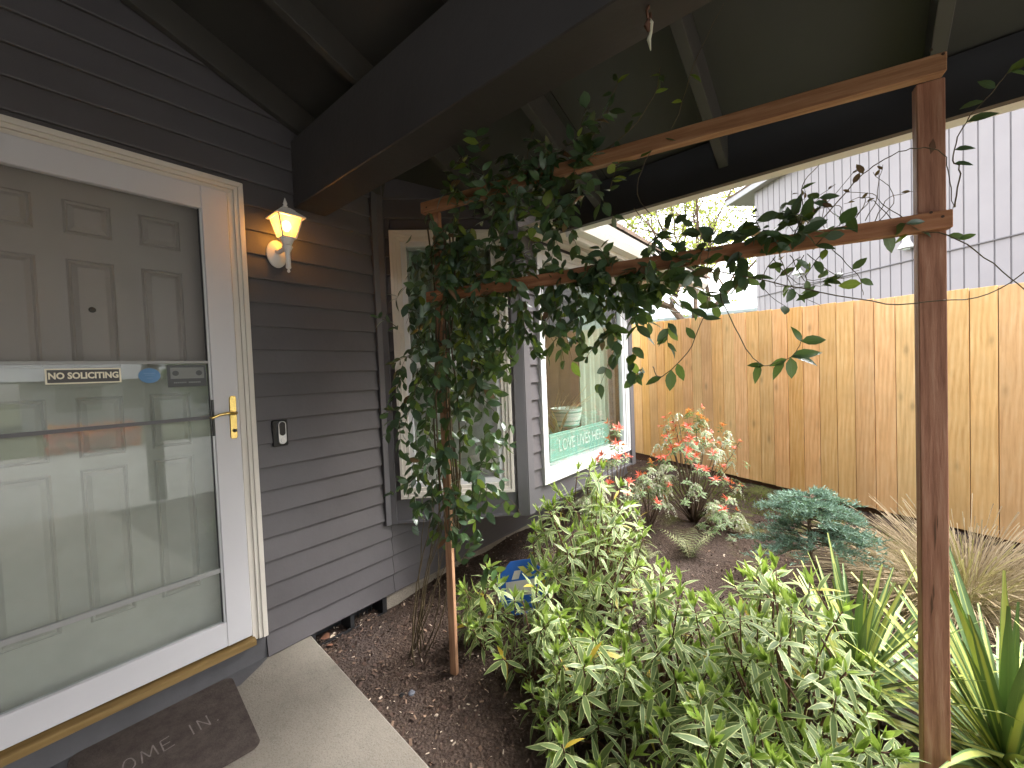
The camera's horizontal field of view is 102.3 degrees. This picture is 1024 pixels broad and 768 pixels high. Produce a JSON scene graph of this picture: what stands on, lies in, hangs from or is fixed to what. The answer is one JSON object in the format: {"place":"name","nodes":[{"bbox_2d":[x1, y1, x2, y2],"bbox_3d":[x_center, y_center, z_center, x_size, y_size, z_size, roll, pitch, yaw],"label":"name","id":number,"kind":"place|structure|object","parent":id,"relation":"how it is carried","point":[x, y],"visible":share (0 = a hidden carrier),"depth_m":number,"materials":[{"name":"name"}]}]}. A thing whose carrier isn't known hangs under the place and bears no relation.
{"place":"outdoors","nodes":[
{"label":"outdoors","id":0,"kind":"place"},
{"bbox_2d":[625,542,660,563],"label":"variegated shrub","id":1,"kind":"object","parent":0,"point":[652,555],"visible":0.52,"depth_m":2.92,"materials":[{"name":"plant"}]},
{"bbox_2d":[316,459,1023,767],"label":"mulch bed","id":2,"kind":"object","parent":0,"point":[517,755],"visible":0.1,"depth_m":2.15,"materials":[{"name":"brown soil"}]},
{"bbox_2d":[321,632,329,639],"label":"dead leaf","id":3,"kind":"object","parent":2,"relation":"on","point":[326,635],"visible":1,"depth_m":2.21,"materials":[{"name":"orange plant"}]},
{"bbox_2d":[408,689,414,695],"bbox_3d":[-0.448,1.379,1.839,0.033,0.021,0.032,-1,2,39],"label":"stone","id":4,"kind":"object","parent":2,"relation":"on","point":[411,692],"visible":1,"depth_m":1.83,"materials":[{"name":"grey stone"}]},
{"bbox_2d":[455,559,519,665],"bbox_3d":[-0.154,1.200,2.143,0.346,0.572,0.430,-1,2,39],"label":"variegated shrub","id":5,"kind":"object","parent":2,"relation":"on","point":[483,635],"visible":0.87,"depth_m":2.08,"materials":[{"name":"green plant"}]},
{"bbox_2d":[497,559,545,624],"bbox_3d":[0.066,1.241,2.335,0.286,0.456,0.095,-3,2,-13],"label":"garden sign","id":6,"kind":"object","parent":2,"relation":"on","point":[514,570],"visible":0.46,"depth_m":2.35,"materials":[{"name":"blue plastic"}]},
{"bbox_2d":[484,573,584,716],"bbox_3d":[0.108,1.186,1.857,0.462,0.650,0.550,-1,2,39],"label":"variegated shrub","id":7,"kind":"object","parent":2,"relation":"on","point":[539,632],"visible":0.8,"depth_m":1.82,"materials":[{"name":"green plant"}]},
{"bbox_2d":[518,456,667,647],"bbox_3d":[0.445,0.913,2.380,0.898,0.993,0.859,-3,2,-18],"label":"variegated shrub","id":8,"kind":"object","parent":2,"relation":"on","point":[596,590],"visible":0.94,"depth_m":2.23,"materials":[{"name":"green plant"}]},
{"bbox_2d":[513,617,674,767],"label":"variegated shrub","id":9,"kind":"object","parent":2,"relation":"on","point":[584,673],"visible":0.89,"depth_m":1.49,"materials":[{"name":"green plant"}]},
{"bbox_2d":[573,483,620,571],"bbox_3d":[0.595,0.977,2.744,0.306,0.678,0.346,-1,2,39],"label":"flowering shrub","id":10,"kind":"object","parent":2,"relation":"on","point":[584,500],"visible":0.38,"depth_m":2.71,"materials":[{"name":"green plant"}]},
{"bbox_2d":[593,418,634,558],"bbox_3d":[0.706,0.768,2.828,0.289,1.073,0.265,-1,2,39],"label":"flowering shrub","id":11,"kind":"object","parent":2,"relation":"on","point":[618,427],"visible":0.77,"depth_m":2.81,"materials":[{"name":"green plant"}]},
{"bbox_2d":[629,458,677,530],"bbox_3d":[1.148,0.941,3.435,0.443,0.642,0.460,-2,2,-4],"label":"flowering shrub","id":12,"kind":"object","parent":2,"relation":"on","point":[659,502],"visible":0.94,"depth_m":3.43,"materials":[{"name":"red plant"}]},
{"bbox_2d":[566,557,751,767],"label":"variegated shrub","id":13,"kind":"object","parent":2,"relation":"on","point":[662,643],"visible":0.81,"depth_m":1.53,"materials":[{"name":"green plant"}]},
{"bbox_2d":[630,479,730,508],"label":"flowering shrub","id":14,"kind":"object","parent":2,"relation":"on","point":[684,494],"visible":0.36,"depth_m":4.36,"materials":[{"name":"green plant"}]},
{"bbox_2d":[420,48,952,767],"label":"garden trellis","id":15,"kind":"object","parent":2,"relation":"on","point":[930,324],"visible":0.93,"depth_m":1.12,"materials":[{"name":"brown wood"}]},
{"bbox_2d":[370,4,1023,665],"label":"climbing vine","id":16,"kind":"object","parent":15,"relation":"attached to","point":[630,288],"visible":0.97,"depth_m":1.60,"materials":[{"name":"green plant"}]},
{"bbox_2d":[656,526,718,557],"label":"fern","id":17,"kind":"object","parent":2,"relation":"on","point":[687,550],"visible":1,"depth_m":2.97,"materials":[{"name":"green plant"}]},
{"bbox_2d":[644,404,750,522],"bbox_3d":[1.560,0.704,3.592,0.868,1.066,0.910,-3,2,-30],"label":"flowering shrub","id":18,"kind":"object","parent":2,"relation":"on","point":[689,502],"visible":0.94,"depth_m":3.54,"materials":[{"name":"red plant"}]},
{"bbox_2d":[695,501,752,541],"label":"flowering shrub","id":19,"kind":"object","parent":2,"relation":"on","point":[734,520],"visible":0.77,"depth_m":3.29,"materials":[{"name":"green plant"}]},
{"bbox_2d":[635,678,859,767],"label":"variegated shrub","id":20,"kind":"object","parent":2,"relation":"on","point":[764,756],"visible":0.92,"depth_m":1.16,"materials":[{"name":"green plant"}]},
{"bbox_2d":[683,544,831,734],"bbox_3d":[1.023,1.050,1.730,0.635,0.711,0.534,-3,2,-13],"label":"variegated shrub","id":21,"kind":"object","parent":2,"relation":"on","point":[739,588],"visible":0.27,"depth_m":1.70,"materials":[{"name":"green plant"}]},
{"bbox_2d":[731,492,822,519],"bbox_3d":[2.513,1.149,3.899,0.911,0.087,0.718,-1,2,39],"label":"moss patch","id":22,"kind":"object","parent":2,"relation":"on","point":[758,508],"visible":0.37,"depth_m":3.92,"materials":[{"name":"green plant"}]},
{"bbox_2d":[676,550,912,767],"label":"variegated shrub","id":23,"kind":"object","parent":2,"relation":"on","point":[857,740],"visible":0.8,"depth_m":1.31,"materials":[{"name":"green plant"}]},
{"bbox_2d":[730,485,892,581],"bbox_3d":[1.787,0.952,2.533,0.789,0.649,0.672,-2,2,18],"label":"blue dwarf conifer","id":24,"kind":"object","parent":2,"relation":"on","point":[798,502],"visible":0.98,"depth_m":2.44,"materials":[{"name":"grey plant"}]},
{"bbox_2d":[722,533,1023,767],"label":"yucca","id":25,"kind":"object","parent":2,"relation":"on","point":[863,623],"visible":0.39,"depth_m":1.61,"materials":[{"name":"green plant"}]},
{"bbox_2d":[850,528,914,558],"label":"ornamental grass","id":26,"kind":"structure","parent":2,"relation":"on","point":[886,541],"depth_m":3.03,"materials":[{"name":"beige plant"}]},
{"bbox_2d":[843,728,927,767],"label":"variegated shrub","id":27,"kind":"object","parent":2,"relation":"on","point":[875,743],"visible":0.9,"depth_m":1.14,"materials":[{"name":"green plant"}]},
{"bbox_2d":[788,493,1023,665],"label":"dry grass clump","id":28,"kind":"object","parent":2,"relation":"on","point":[1014,576],"visible":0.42,"depth_m":2.40,"materials":[{"name":"plant"}]},
{"bbox_2d":[800,546,1023,767],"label":"yucca","id":29,"kind":"object","parent":2,"relation":"on","point":[1003,689],"visible":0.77,"depth_m":1.35,"materials":[{"name":"green plant"}]},
{"bbox_2d":[807,540,1023,662],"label":"dry grass clump","id":30,"kind":"object","parent":2,"relation":"on","point":[913,601],"visible":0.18,"depth_m":2.26,"materials":[{"name":"plant"}]},
{"bbox_2d":[897,621,1023,764],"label":"yucca","id":31,"kind":"object","parent":2,"relation":"on","point":[991,752],"visible":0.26,"depth_m":1.33,"materials":[{"name":"green plant"}]},
{"bbox_2d":[1010,758,1023,767],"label":"variegated shrub","id":32,"kind":"object","parent":2,"relation":"on","point":[1019,765],"visible":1,"depth_m":1.02,"materials":[{"name":"green plant"}]},
{"bbox_2d":[618,186,756,300],"label":"sky","id":33,"kind":"structure","parent":0,"point":[724,277],"materials":[{"name":"white"}]},
{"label":"ground","id":34,"kind":"structure","parent":0,"visible":0},
{"bbox_2d":[223,636,428,767],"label":"porch slab","id":35,"kind":"structure","parent":34,"relation":"on","point":[307,703],"depth_m":1.61,"materials":[{"name":"beige concrete"}]},
{"bbox_2d":[50,657,266,767],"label":"grey paint strip","id":36,"kind":"object","parent":35,"relation":"on","point":[240,677],"visible":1,"depth_m":1.86,"materials":[{"name":"grey paint"}]},
{"bbox_2d":[67,678,259,767],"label":"doormat","id":37,"kind":"object","parent":35,"relation":"on","point":[211,726],"visible":1,"depth_m":1.54,"materials":[{"name":"brown rubber"}]},
{"bbox_2d":[0,0,1023,767],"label":"house","id":38,"kind":"structure","parent":34,"relation":"on","point":[162,546],"depth_m":1.72,"materials":[{"name":"grey paint"}]},
{"bbox_2d":[44,368,121,384],"bbox_3d":[-1.577,-0.030,1.522,0.005,0.056,0.196,-1,2,39],"label":"no soliciting sign","id":39,"kind":"object","parent":38,"relation":"attached to","point":[80,375],"visible":1,"depth_m":1.51,"materials":[{"name":"plastic"}]},
{"bbox_2d":[0,165,221,712],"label":"entry door","id":40,"kind":"structure","parent":38,"relation":"in","point":[90,519],"depth_m":1.62,"materials":[{"name":"grey paint"}]},
{"bbox_2d":[0,132,252,750],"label":"storm door","id":41,"kind":"structure","parent":38,"relation":"in","point":[22,722],"depth_m":1.76,"materials":[{"name":"white paint"}]},
{"bbox_2d":[138,368,159,382],"bbox_3d":[-1.462,-0.034,1.663,0.003,0.060,0.068,-1,2,39],"label":"round sticker","id":42,"kind":"object","parent":38,"relation":"attached to","point":[148,375],"visible":1,"depth_m":1.66,"materials":[{"name":"blue plastic"}]},
{"bbox_2d":[167,365,206,386],"bbox_3d":[-1.384,-0.035,1.757,0.004,0.092,0.134,-1,2,39],"label":"security sticker","id":43,"kind":"object","parent":38,"relation":"attached to","point":[185,375],"visible":1,"depth_m":1.75,"materials":[{"name":"black plastic"}]},
{"bbox_2d":[271,419,287,446],"bbox_3d":[-1.142,0.242,2.032,0.032,0.128,0.070,-1,2,39],"label":"doorbell","id":44,"kind":"object","parent":38,"relation":"attached to","point":[279,428],"visible":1,"depth_m":2.02,"materials":[{"name":"white plastic"}]},
{"bbox_2d":[279,422,285,435],"bbox_3d":[-1.129,0.220,2.026,0.003,0.068,0.027,-1,2,39],"label":"camera window","id":45,"kind":"structure","parent":44,"relation":"in","point":[282,429],"depth_m":2.03,"materials":[{"name":"black plastic"}]},
{"bbox_2d":[265,198,305,272],"bbox_3d":[-1.091,-0.707,1.978,0.183,0.353,0.132,-1,2,39],"label":"wall lantern","id":46,"kind":"object","parent":38,"relation":"attached to","point":[285,221],"depth_m":1.95,"materials":[{"name":"white metal"}]},
{"bbox_2d":[408,249,492,362],"bbox_3d":[-0.383,-0.498,2.667,0.530,0.730,0.049,-2,2,-6],"label":"curtain","id":47,"kind":"object","parent":38,"relation":"hanging from","point":[430,287],"visible":0.15,"depth_m":2.66,"materials":[{"name":"white fabric"}]},
{"bbox_2d":[388,229,514,499],"bbox_3d":[-0.362,-0.123,2.539,0.695,1.621,0.058,-2,2,-6],"label":"window","id":48,"kind":"structure","parent":38,"relation":"in","point":[397,238],"depth_m":2.50,"materials":[{"name":"beige paint"}]},
{"bbox_2d":[550,407,581,427],"bbox_3d":[0.445,0.273,3.370,0.260,0.155,0.260,-1,2,39],"label":"striped pot","id":49,"kind":"object","parent":38,"relation":"in","point":[573,416],"visible":0.84,"depth_m":3.27,"materials":[{"name":"white ceramic"}]},
{"bbox_2d":[548,388,593,432],"bbox_3d":[0.373,0.200,3.252,0.378,0.366,0.967,-1,2,39],"label":"potted houseplant","id":50,"kind":"object","parent":49,"relation":"in","point":[556,428],"visible":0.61,"depth_m":3.24,"materials":[{"name":"plant"}]},
{"bbox_2d":[548,420,608,462],"bbox_3d":[0.516,0.452,3.419,0.164,0.207,0.950,-1,2,39],"label":"sign","id":51,"kind":"object","parent":38,"relation":"on","point":[565,442],"visible":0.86,"depth_m":3.30,"materials":[{"name":"green paint"}]},
{"bbox_2d":[532,244,630,484],"bbox_3d":[0.603,-0.155,3.241,0.058,1.586,1.373,-1,2,39],"label":"window","id":52,"kind":"structure","parent":38,"relation":"in","point":[551,474],"depth_m":2.99,"materials":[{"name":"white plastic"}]},
{"bbox_2d":[576,286,609,438],"bbox_3d":[0.724,-0.210,3.655,0.050,1.490,0.500,-1,2,39],"label":"curtain","id":53,"kind":"object","parent":38,"relation":"hanging from","point":[595,408],"visible":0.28,"depth_m":3.63,"materials":[{"name":"white fabric"}]},
{"bbox_2d":[605,297,616,438],"bbox_3d":[1.063,-0.208,4.279,0.058,1.577,0.610,-2,2,-6],"label":"window","id":54,"kind":"structure","parent":38,"relation":"in","point":[605,297],"depth_m":4.50,"materials":[{"name":"white plastic"}]},
{"bbox_2d":[644,5,653,50],"bbox_3d":[0.335,-0.870,1.005,0.029,0.104,0.018,-3,2,-27],"label":"hanging hook","id":55,"kind":"object","parent":38,"relation":"hanging from","point":[648,25],"visible":1,"depth_m":1.00,"materials":[{"name":"metal"}]},
{"bbox_2d":[617,193,753,319],"bbox_3d":[6.103,-5.708,21.168,12.765,12.626,11.848,-1,2,39],"label":"budding tree","id":56,"kind":"object","parent":34,"relation":"on","point":[670,305],"visible":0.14,"depth_m":19.35,"materials":[{"name":"green plant"}]},
{"bbox_2d":[624,187,756,321],"bbox_3d":[9.626,-6.270,21.941,10.564,13.424,11.731,-2,2,-8],"label":"budding tree","id":57,"kind":"object","parent":34,"relation":"on","point":[693,206],"visible":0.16,"depth_m":20.71,"materials":[{"name":"green plant"}]},
{"bbox_2d":[634,288,756,323],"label":"house","id":58,"kind":"structure","parent":34,"relation":"on","point":[746,301],"depth_m":22.63,"materials":[{"name":"white paint"}]},
{"bbox_2d":[632,282,1023,546],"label":"cedar fence","id":59,"kind":"object","parent":34,"relation":"on","point":[839,418],"visible":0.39,"depth_m":3.69,"materials":[{"name":"orange wood"}]},
{"bbox_2d":[724,108,1023,310],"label":"neighbour house","id":60,"kind":"structure","parent":34,"relation":"on","point":[988,210],"depth_m":7.96,"materials":[{"name":"grey"}]},
{"bbox_2d":[792,267,803,275],"bbox_3d":[7.176,-2.876,10.341,0.254,0.297,0.260,-1,2,39],"label":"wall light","id":61,"kind":"object","parent":60,"relation":"attached to","point":[795,272],"visible":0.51,"depth_m":10.29,"materials":[{"name":"white"}]},
{"bbox_2d":[897,235,913,250],"bbox_3d":[7.480,-2.695,7.817,0.254,0.297,0.260,-1,2,39],"label":"wall light","id":62,"kind":"object","parent":60,"relation":"attached to","point":[907,243],"visible":0.84,"depth_m":7.77,"materials":[{"name":"white"}]}
]}

